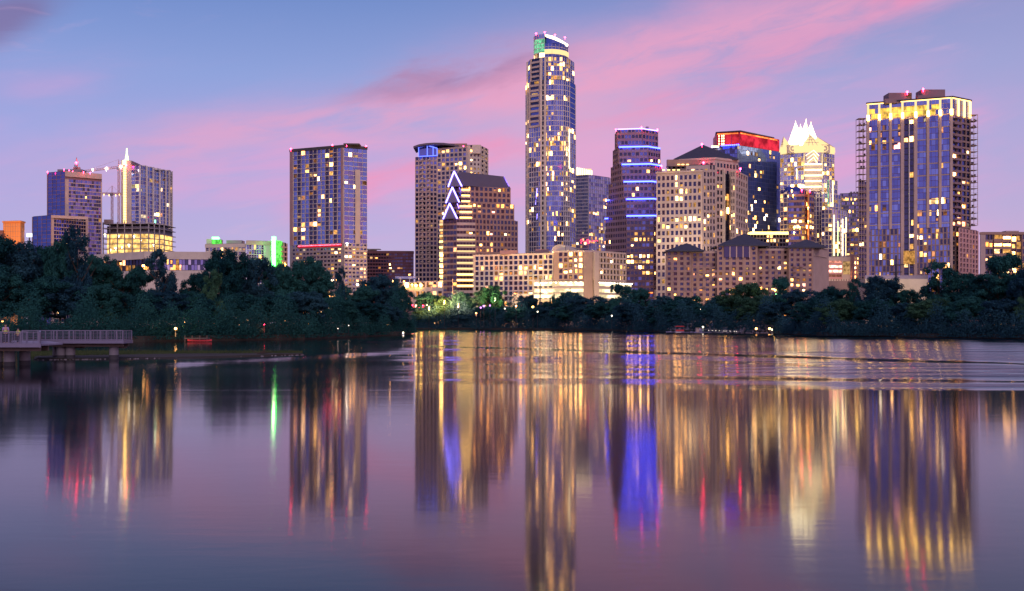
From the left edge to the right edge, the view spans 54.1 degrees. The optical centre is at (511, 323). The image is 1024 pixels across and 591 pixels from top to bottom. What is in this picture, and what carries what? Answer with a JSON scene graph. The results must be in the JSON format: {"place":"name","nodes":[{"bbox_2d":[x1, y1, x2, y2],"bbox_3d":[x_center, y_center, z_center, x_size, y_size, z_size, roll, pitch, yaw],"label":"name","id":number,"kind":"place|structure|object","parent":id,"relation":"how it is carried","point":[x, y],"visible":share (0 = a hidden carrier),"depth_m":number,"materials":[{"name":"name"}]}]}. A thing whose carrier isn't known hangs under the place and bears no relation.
{"place":"outdoors","nodes":[
{"label":"outdoors","id":0,"kind":"place"},
{"bbox_2d":[102,219,175,253],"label":"unfinished building","id":1,"kind":"structure","parent":0,"point":[133,236],"depth_m":953.77,"materials":[{"name":"glass"}]},
{"bbox_2d":[33,352,302,359],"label":"island","id":2,"kind":"structure","parent":0,"point":[163,355],"depth_m":112.22,"materials":[{"name":"soil"}]},
{"bbox_2d":[31,347,302,356],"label":"grass","id":3,"kind":"structure","parent":2,"relation":"on","point":[77,352],"depth_m":121.64,"materials":[{"name":"green plant"}]},
{"bbox_2d":[0,329,1023,590],"bbox_3d":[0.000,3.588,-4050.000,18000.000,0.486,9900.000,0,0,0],"label":"water","id":4,"kind":"structure","parent":0,"point":[440,459],"depth_m":26.84,"materials":[{"name":"purple liquid"}]},
{"bbox_2d":[0,330,132,365],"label":"boardwalk","id":5,"kind":"structure","parent":4,"relation":"in","point":[63,348],"depth_m":104.88,"materials":[{"name":"metal"}]},
{"bbox_2d":[0,0,1023,323],"label":"sky","id":6,"kind":"structure","parent":0,"point":[217,95],"materials":[{"name":"purple"}]},
{"bbox_2d":[2,325,1023,342],"bbox_3d":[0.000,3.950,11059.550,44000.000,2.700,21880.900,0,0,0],"label":"ground","id":7,"kind":"structure","parent":0,"point":[151,338],"depth_m":257.97,"materials":[{"name":"soil"}]},
{"bbox_2d":[0,234,17,296],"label":"tree","id":8,"kind":"object","parent":7,"relation":"on","point":[6,245],"visible":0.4,"depth_m":223.38,"materials":[{"name":"green plant"}]},
{"bbox_2d":[0,220,25,324],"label":"office block","id":9,"kind":"structure","parent":7,"relation":"on","point":[14,230],"depth_m":822.00,"materials":[{"name":"orange concrete"}]},
{"bbox_2d":[0,264,26,318],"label":"tree","id":10,"kind":"object","parent":7,"relation":"on","point":[5,288],"visible":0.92,"depth_m":206.44,"materials":[{"name":"green plant"}]},
{"bbox_2d":[0,240,43,320],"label":"tree","id":11,"kind":"object","parent":7,"relation":"on","point":[26,259],"visible":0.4,"depth_m":225.80,"materials":[{"name":"green plant"}]},
{"bbox_2d":[0,275,72,319],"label":"tree","id":12,"kind":"object","parent":7,"relation":"on","point":[39,284],"visible":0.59,"depth_m":208.28,"materials":[{"name":"green plant"}]},
{"bbox_2d":[41,235,78,327],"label":"tree","id":13,"kind":"object","parent":7,"relation":"on","point":[55,265],"visible":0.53,"depth_m":227.40,"materials":[{"name":"green plant"}]},
{"bbox_2d":[33,279,88,325],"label":"tree","id":14,"kind":"object","parent":7,"relation":"on","point":[62,300],"visible":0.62,"depth_m":210.68,"materials":[{"name":"green plant"}]},
{"bbox_2d":[32,169,101,325],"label":"office tower","id":15,"kind":"structure","parent":7,"relation":"on","point":[74,196],"depth_m":909.22,"materials":[{"name":"stone"}]},
{"bbox_2d":[39,171,100,324],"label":"window","id":16,"kind":"structure","parent":15,"relation":"in","point":[51,206],"depth_m":911.33,"materials":[{"name":"blue glass"}]},
{"bbox_2d":[61,224,95,291],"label":"tree","id":17,"kind":"object","parent":7,"relation":"on","point":[80,276],"visible":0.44,"depth_m":226.32,"materials":[{"name":"green plant"}]},
{"bbox_2d":[67,283,127,318],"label":"tree","id":18,"kind":"object","parent":7,"relation":"on","point":[107,292],"visible":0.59,"depth_m":214.19,"materials":[{"name":"green plant"}]},
{"bbox_2d":[83,254,124,322],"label":"tree","id":19,"kind":"object","parent":7,"relation":"on","point":[100,265],"visible":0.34,"depth_m":243.73,"materials":[{"name":"green plant"}]},
{"bbox_2d":[101,264,154,308],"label":"tree","id":20,"kind":"object","parent":7,"relation":"on","point":[137,279],"visible":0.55,"depth_m":243.51,"materials":[{"name":"green plant"}]},
{"bbox_2d":[105,292,164,322],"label":"tree","id":21,"kind":"object","parent":7,"relation":"on","point":[132,297],"visible":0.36,"depth_m":219.43,"materials":[{"name":"green plant"}]},
{"bbox_2d":[79,251,211,327],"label":"convention hall","id":22,"kind":"structure","parent":7,"relation":"on","point":[182,265],"depth_m":622.24,"materials":[{"name":"stone"}]},
{"bbox_2d":[121,148,172,250],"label":"condo tower","id":23,"kind":"structure","parent":7,"relation":"on","point":[147,194],"depth_m":1007.57,"materials":[{"name":"grey metal"}]},
{"bbox_2d":[141,166,167,224],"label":"window","id":24,"kind":"structure","parent":23,"relation":"in","point":[144,168],"depth_m":1018.40,"materials":[{"name":"blue glass"}]},
{"bbox_2d":[143,246,177,301],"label":"tree","id":25,"kind":"object","parent":7,"relation":"on","point":[163,284],"visible":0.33,"depth_m":239.49,"materials":[{"name":"green plant"}]},
{"bbox_2d":[148,290,191,322],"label":"tree","id":26,"kind":"object","parent":7,"relation":"on","point":[169,296],"visible":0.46,"depth_m":223.61,"materials":[{"name":"green plant"}]},
{"bbox_2d":[176,290,216,319],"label":"tree","id":27,"kind":"object","parent":7,"relation":"on","point":[196,296],"visible":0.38,"depth_m":228.66,"materials":[{"name":"green plant"}]},
{"bbox_2d":[178,270,219,327],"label":"tree","id":28,"kind":"object","parent":7,"relation":"on","point":[194,281],"visible":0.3,"depth_m":254.99,"materials":[{"name":"green plant"}]},
{"bbox_2d":[0,277,417,339],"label":"undergrowth","id":29,"kind":"object","parent":7,"relation":"on","point":[163,326],"visible":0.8,"depth_m":220.16,"materials":[{"name":"green plant"}]},
{"bbox_2d":[197,269,226,323],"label":"tree","id":30,"kind":"object","parent":7,"relation":"on","point":[215,281],"visible":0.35,"depth_m":234.17,"materials":[{"name":"green plant"}]},
{"bbox_2d":[202,248,250,302],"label":"tree","id":31,"kind":"object","parent":7,"relation":"on","point":[229,266],"visible":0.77,"depth_m":260.95,"materials":[{"name":"green plant"}]},
{"bbox_2d":[220,292,267,324],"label":"tree","id":32,"kind":"object","parent":7,"relation":"on","point":[242,299],"visible":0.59,"depth_m":236.98,"materials":[{"name":"green plant"}]},
{"bbox_2d":[205,237,287,324],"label":"apartment block","id":33,"kind":"structure","parent":7,"relation":"on","point":[274,251],"depth_m":680.29,"materials":[{"name":"white concrete"}]},
{"bbox_2d":[237,255,278,304],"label":"tree","id":34,"kind":"object","parent":7,"relation":"on","point":[256,268],"visible":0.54,"depth_m":270.27,"materials":[{"name":"green plant"}]},
{"bbox_2d":[256,293,298,332],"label":"tree","id":35,"kind":"object","parent":7,"relation":"on","point":[269,302],"visible":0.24,"depth_m":244.45,"materials":[{"name":"green plant"}]},
{"bbox_2d":[261,261,300,304],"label":"tree","id":36,"kind":"object","parent":7,"relation":"on","point":[284,274],"visible":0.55,"depth_m":275.14,"materials":[{"name":"green plant"}]},
{"bbox_2d":[285,290,328,323],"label":"tree","id":37,"kind":"object","parent":7,"relation":"on","point":[305,302],"visible":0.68,"depth_m":250.33,"materials":[{"name":"green plant"}]},
{"bbox_2d":[290,255,336,313],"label":"tree","id":38,"kind":"object","parent":7,"relation":"on","point":[312,271],"visible":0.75,"depth_m":276.68,"materials":[{"name":"green plant"}]},
{"bbox_2d":[289,143,367,325],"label":"condo tower","id":39,"kind":"structure","parent":7,"relation":"on","point":[328,206],"depth_m":726.09,"materials":[{"name":"glass"}]},
{"bbox_2d":[293,162,366,312],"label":"window","id":40,"kind":"structure","parent":39,"relation":"in","point":[346,223],"depth_m":726.04,"materials":[{"name":"blue glass"}]},
{"bbox_2d":[315,296,360,322],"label":"tree","id":41,"kind":"object","parent":7,"relation":"on","point":[351,307],"visible":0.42,"depth_m":272.43,"materials":[{"name":"green plant"}]},
{"bbox_2d":[329,284,381,303],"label":"tree","id":42,"kind":"object","parent":7,"relation":"on","point":[365,293],"visible":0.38,"depth_m":311.62,"materials":[{"name":"green plant"}]},
{"bbox_2d":[353,300,385,322],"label":"tree","id":43,"kind":"object","parent":7,"relation":"on","point":[365,308],"visible":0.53,"depth_m":293.10,"materials":[{"name":"green plant"}]},
{"bbox_2d":[358,273,400,305],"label":"tree","id":44,"kind":"object","parent":7,"relation":"on","point":[380,282],"visible":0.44,"depth_m":333.36,"materials":[{"name":"green plant"}]},
{"bbox_2d":[369,302,404,322],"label":"tree","id":45,"kind":"object","parent":7,"relation":"on","point":[394,315],"visible":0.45,"depth_m":315.70,"materials":[{"name":"green plant"}]},
{"bbox_2d":[367,249,413,324],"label":"office block","id":46,"kind":"structure","parent":7,"relation":"on","point":[391,264],"depth_m":901.38,"materials":[{"name":"stone"}]},
{"bbox_2d":[383,285,415,316],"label":"tree","id":47,"kind":"object","parent":7,"relation":"on","point":[410,294],"visible":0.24,"depth_m":342.31,"materials":[{"name":"green plant"}]},
{"bbox_2d":[395,276,442,325],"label":"restaurant terrace","id":48,"kind":"structure","parent":7,"relation":"on","point":[419,288],"depth_m":679.70,"materials":[{"name":"concrete"}]},
{"bbox_2d":[413,292,445,326],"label":"tree","id":49,"kind":"object","parent":7,"relation":"on","point":[428,297],"visible":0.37,"depth_m":636.61,"materials":[{"name":"green plant"}]},
{"bbox_2d":[413,143,487,281],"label":"condo tower","id":50,"kind":"structure","parent":7,"relation":"on","point":[437,165],"depth_m":862.17,"materials":[{"name":"concrete"}]},
{"bbox_2d":[416,145,478,280],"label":"window","id":51,"kind":"structure","parent":50,"relation":"in","point":[464,149],"depth_m":862.62,"materials":[{"name":"brown glass"}]},
{"bbox_2d":[448,307,483,321],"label":"tree","id":52,"kind":"object","parent":7,"relation":"on","point":[459,311],"visible":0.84,"depth_m":608.03,"materials":[{"name":"green plant"}]},
{"bbox_2d":[439,171,517,326],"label":"office tower","id":53,"kind":"structure","parent":7,"relation":"on","point":[478,218],"depth_m":795.73,"materials":[{"name":"brown stone"}]},
{"bbox_2d":[447,187,516,322],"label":"window","id":54,"kind":"structure","parent":53,"relation":"in","point":[472,188],"depth_m":796.62,"materials":[{"name":"brown glass"}]},
{"bbox_2d":[470,285,508,316],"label":"tree","id":55,"kind":"object","parent":7,"relation":"on","point":[485,296],"visible":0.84,"depth_m":610.00,"materials":[{"name":"green plant"}]},
{"bbox_2d":[474,305,504,321],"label":"tree","id":56,"kind":"object","parent":7,"relation":"on","point":[485,312],"visible":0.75,"depth_m":600.09,"materials":[{"name":"green plant"}]},
{"bbox_2d":[529,306,557,323],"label":"tree","id":57,"kind":"object","parent":7,"relation":"on","point":[542,311],"visible":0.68,"depth_m":568.74,"materials":[{"name":"green plant"}]},
{"bbox_2d":[525,31,575,292],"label":"skyscraper","id":58,"kind":"structure","parent":7,"relation":"on","point":[550,155],"depth_m":875.04,"materials":[{"name":"stone"}]},
{"bbox_2d":[528,34,574,292],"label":"window","id":59,"kind":"structure","parent":58,"relation":"in","point":[552,99],"depth_m":873.85,"materials":[{"name":"blue glass"}]},
{"bbox_2d":[473,244,633,326],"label":"hotel","id":60,"kind":"structure","parent":7,"relation":"on","point":[589,274],"depth_m":687.10,"materials":[{"name":"concrete"}]},
{"bbox_2d":[476,252,624,325],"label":"window","id":61,"kind":"structure","parent":60,"relation":"in","point":[560,253],"depth_m":693.81,"materials":[{"name":"yellow glass"}]},
{"bbox_2d":[548,304,583,321],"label":"tree","id":62,"kind":"object","parent":7,"relation":"on","point":[562,315],"visible":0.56,"depth_m":546.05,"materials":[{"name":"green plant"}]},
{"bbox_2d":[567,295,607,318],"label":"tree","id":63,"kind":"object","parent":7,"relation":"on","point":[581,300],"visible":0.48,"depth_m":536.47,"materials":[{"name":"green plant"}]},
{"bbox_2d":[576,167,610,250],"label":"office tower","id":64,"kind":"structure","parent":7,"relation":"on","point":[592,194],"depth_m":965.90,"materials":[{"name":"concrete"}]},
{"bbox_2d":[576,175,609,250],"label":"window","id":65,"kind":"structure","parent":64,"relation":"in","point":[599,218],"depth_m":965.85,"materials":[{"name":"blue glass"}]},
{"bbox_2d":[583,301,616,321],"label":"tree","id":66,"kind":"object","parent":7,"relation":"on","point":[593,311],"visible":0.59,"depth_m":503.85,"materials":[{"name":"green plant"}]},
{"bbox_2d":[605,283,631,311],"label":"tree","id":67,"kind":"object","parent":7,"relation":"on","point":[621,289],"visible":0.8,"depth_m":499.82,"materials":[{"name":"green plant"}]},
{"bbox_2d":[612,302,646,321],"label":"tree","id":68,"kind":"object","parent":7,"relation":"on","point":[620,312],"visible":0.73,"depth_m":463.43,"materials":[{"name":"green plant"}]},
{"bbox_2d":[604,127,661,326],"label":"office tower","id":69,"kind":"structure","parent":7,"relation":"on","point":[630,225],"depth_m":777.80,"materials":[{"name":"glass"}]},
{"bbox_2d":[606,135,660,324],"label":"window","id":70,"kind":"structure","parent":69,"relation":"in","point":[626,136],"depth_m":777.79,"materials":[{"name":"blue glass"}]},
{"bbox_2d":[623,287,651,309],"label":"tree","id":71,"kind":"object","parent":7,"relation":"on","point":[641,295],"visible":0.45,"depth_m":479.75,"materials":[{"name":"green plant"}]},
{"bbox_2d":[661,302,703,321],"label":"tree","id":72,"kind":"object","parent":7,"relation":"on","point":[695,307],"visible":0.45,"depth_m":410.85,"materials":[{"name":"green plant"}]},
{"bbox_2d":[656,143,747,296],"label":"office tower","id":73,"kind":"structure","parent":7,"relation":"on","point":[702,196],"depth_m":724.72,"materials":[{"name":"concrete"}]},
{"bbox_2d":[658,163,737,295],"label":"window","id":74,"kind":"structure","parent":73,"relation":"in","point":[681,176],"depth_m":723.03,"materials":[{"name":"brown glass"}]},
{"bbox_2d":[410,287,1023,338],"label":"undergrowth","id":75,"kind":"object","parent":7,"relation":"on","point":[964,328],"visible":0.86,"depth_m":366.19,"materials":[{"name":"green plant"}]},
{"bbox_2d":[668,324,774,333],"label":"boat","id":76,"kind":"object","parent":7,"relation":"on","point":[742,331],"visible":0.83,"depth_m":370.11,"materials":[{"name":"white"}]},
{"bbox_2d":[715,281,770,313],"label":"tree","id":77,"kind":"object","parent":7,"relation":"on","point":[753,289],"visible":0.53,"depth_m":390.78,"materials":[{"name":"green plant"}]},
{"bbox_2d":[662,234,828,325],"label":"hotel","id":78,"kind":"structure","parent":7,"relation":"on","point":[802,266],"depth_m":559.30,"materials":[{"name":"concrete"}]},
{"bbox_2d":[668,248,810,319],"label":"window","id":79,"kind":"structure","parent":78,"relation":"in","point":[766,252],"depth_m":559.95,"materials":[{"name":"brown glass"}]},
{"bbox_2d":[711,130,787,247],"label":"hotel tower","id":80,"kind":"structure","parent":7,"relation":"on","point":[757,155],"depth_m":877.69,"materials":[{"name":"glass"}]},
{"bbox_2d":[713,145,787,247],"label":"window","id":81,"kind":"structure","parent":80,"relation":"in","point":[772,211],"depth_m":879.41,"materials":[{"name":"blue glass"}]},
{"bbox_2d":[732,296,770,319],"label":"tree","id":82,"kind":"object","parent":7,"relation":"on","point":[746,302],"visible":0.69,"depth_m":367.98,"materials":[{"name":"green plant"}]},
{"bbox_2d":[762,276,789,303],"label":"tree","id":83,"kind":"object","parent":7,"relation":"on","point":[782,284],"visible":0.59,"depth_m":377.32,"materials":[{"name":"green plant"}]},
{"bbox_2d":[758,302,796,324],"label":"tree","id":84,"kind":"object","parent":7,"relation":"on","point":[769,311],"visible":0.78,"depth_m":345.42,"materials":[{"name":"green plant"}]},
{"bbox_2d":[782,187,813,244],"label":"office tower","id":85,"kind":"structure","parent":7,"relation":"on","point":[800,214],"depth_m":791.47,"materials":[{"name":"yellow glass"}]},
{"bbox_2d":[789,202,806,244],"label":"window","id":86,"kind":"structure","parent":85,"relation":"in","point":[793,203],"depth_m":791.58,"materials":[{"name":"blue glass"}]},
{"bbox_2d":[781,289,818,315],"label":"tree","id":87,"kind":"object","parent":7,"relation":"on","point":[795,295],"visible":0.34,"depth_m":344.87,"materials":[{"name":"green plant"}]},
{"bbox_2d":[784,301,824,322],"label":"tree","id":88,"kind":"object","parent":7,"relation":"on","point":[801,306],"visible":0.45,"depth_m":317.14,"materials":[{"name":"green plant"}]},
{"bbox_2d":[779,121,847,256],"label":"skyscraper","id":89,"kind":"structure","parent":7,"relation":"on","point":[806,159],"depth_m":848.37,"materials":[{"name":"stone"}]},
{"bbox_2d":[781,152,840,256],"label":"window","id":90,"kind":"structure","parent":89,"relation":"in","point":[794,160],"depth_m":849.03,"materials":[{"name":"blue glass"}]},
{"bbox_2d":[807,286,854,311],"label":"tree","id":91,"kind":"object","parent":7,"relation":"on","point":[833,293],"visible":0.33,"depth_m":309.81,"materials":[{"name":"green plant"}]},
{"bbox_2d":[812,298,863,323],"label":"tree","id":92,"kind":"object","parent":7,"relation":"on","point":[844,308],"visible":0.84,"depth_m":289.59,"materials":[{"name":"green plant"}]},
{"bbox_2d":[829,254,859,322],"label":"parking garage","id":93,"kind":"structure","parent":7,"relation":"on","point":[839,273],"depth_m":639.70,"materials":[{"name":"concrete"}]},
{"bbox_2d":[840,192,857,231],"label":"office tower","id":94,"kind":"structure","parent":7,"relation":"on","point":[849,202],"depth_m":927.77,"materials":[{"name":"grey concrete"}]},
{"bbox_2d":[846,228,857,280],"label":"apartment block","id":95,"kind":"structure","parent":7,"relation":"on","point":[851,240],"depth_m":817.29,"materials":[{"name":"beige concrete"}]},
{"bbox_2d":[850,298,896,323],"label":"tree","id":96,"kind":"object","parent":7,"relation":"on","point":[864,306],"visible":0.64,"depth_m":281.14,"materials":[{"name":"green plant"}]},
{"bbox_2d":[855,275,903,316],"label":"tree","id":97,"kind":"object","parent":7,"relation":"on","point":[877,287],"visible":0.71,"depth_m":293.01,"materials":[{"name":"green plant"}]},
{"bbox_2d":[881,303,922,324],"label":"tree","id":98,"kind":"object","parent":7,"relation":"on","point":[899,309],"visible":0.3,"depth_m":273.26,"materials":[{"name":"green plant"}]},
{"bbox_2d":[887,288,922,318],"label":"tree","id":99,"kind":"object","parent":7,"relation":"on","point":[909,296],"visible":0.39,"depth_m":291.82,"materials":[{"name":"green plant"}]},
{"bbox_2d":[856,88,978,324],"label":"condo tower","id":100,"kind":"structure","parent":7,"relation":"on","point":[914,201],"depth_m":607.25,"materials":[{"name":"beige stone"}]},
{"bbox_2d":[860,98,976,320],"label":"window","id":101,"kind":"structure","parent":100,"relation":"in","point":[873,112],"depth_m":608.11,"materials":[{"name":"blue glass"}]},
{"bbox_2d":[903,298,949,322],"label":"tree","id":102,"kind":"object","parent":7,"relation":"on","point":[916,311],"visible":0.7,"depth_m":263.73,"materials":[{"name":"green plant"}]},
{"bbox_2d":[918,259,955,326],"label":"tree","id":103,"kind":"object","parent":7,"relation":"on","point":[934,281],"visible":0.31,"depth_m":279.88,"materials":[{"name":"green plant"}]},
{"bbox_2d":[938,270,985,301],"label":"tree","id":104,"kind":"object","parent":7,"relation":"on","point":[952,283],"visible":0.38,"depth_m":273.38,"materials":[{"name":"green plant"}]},
{"bbox_2d":[937,296,987,324],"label":"tree","id":105,"kind":"object","parent":7,"relation":"on","point":[972,304],"visible":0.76,"depth_m":254.00,"materials":[{"name":"green plant"}]},
{"bbox_2d":[953,272,1019,302],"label":"tree","id":106,"kind":"object","parent":7,"relation":"on","point":[981,291],"visible":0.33,"depth_m":263.50,"materials":[{"name":"green plant"}]},
{"bbox_2d":[973,252,1023,299],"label":"tree","id":107,"kind":"object","parent":7,"relation":"on","point":[1000,265],"visible":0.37,"depth_m":265.59,"materials":[{"name":"green plant"}]},
{"bbox_2d":[977,298,1019,324],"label":"tree","id":108,"kind":"object","parent":7,"relation":"on","point":[1008,305],"visible":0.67,"depth_m":243.39,"materials":[{"name":"green plant"}]},
{"bbox_2d":[979,231,1023,326],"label":"apartment block","id":109,"kind":"structure","parent":7,"relation":"on","point":[998,243],"depth_m":544.38,"materials":[{"name":"brown stone"}]},
{"bbox_2d":[1006,267,1023,300],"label":"tree","id":110,"kind":"object","parent":7,"relation":"on","point":[1015,285],"visible":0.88,"depth_m":253.44,"materials":[{"name":"green plant"}]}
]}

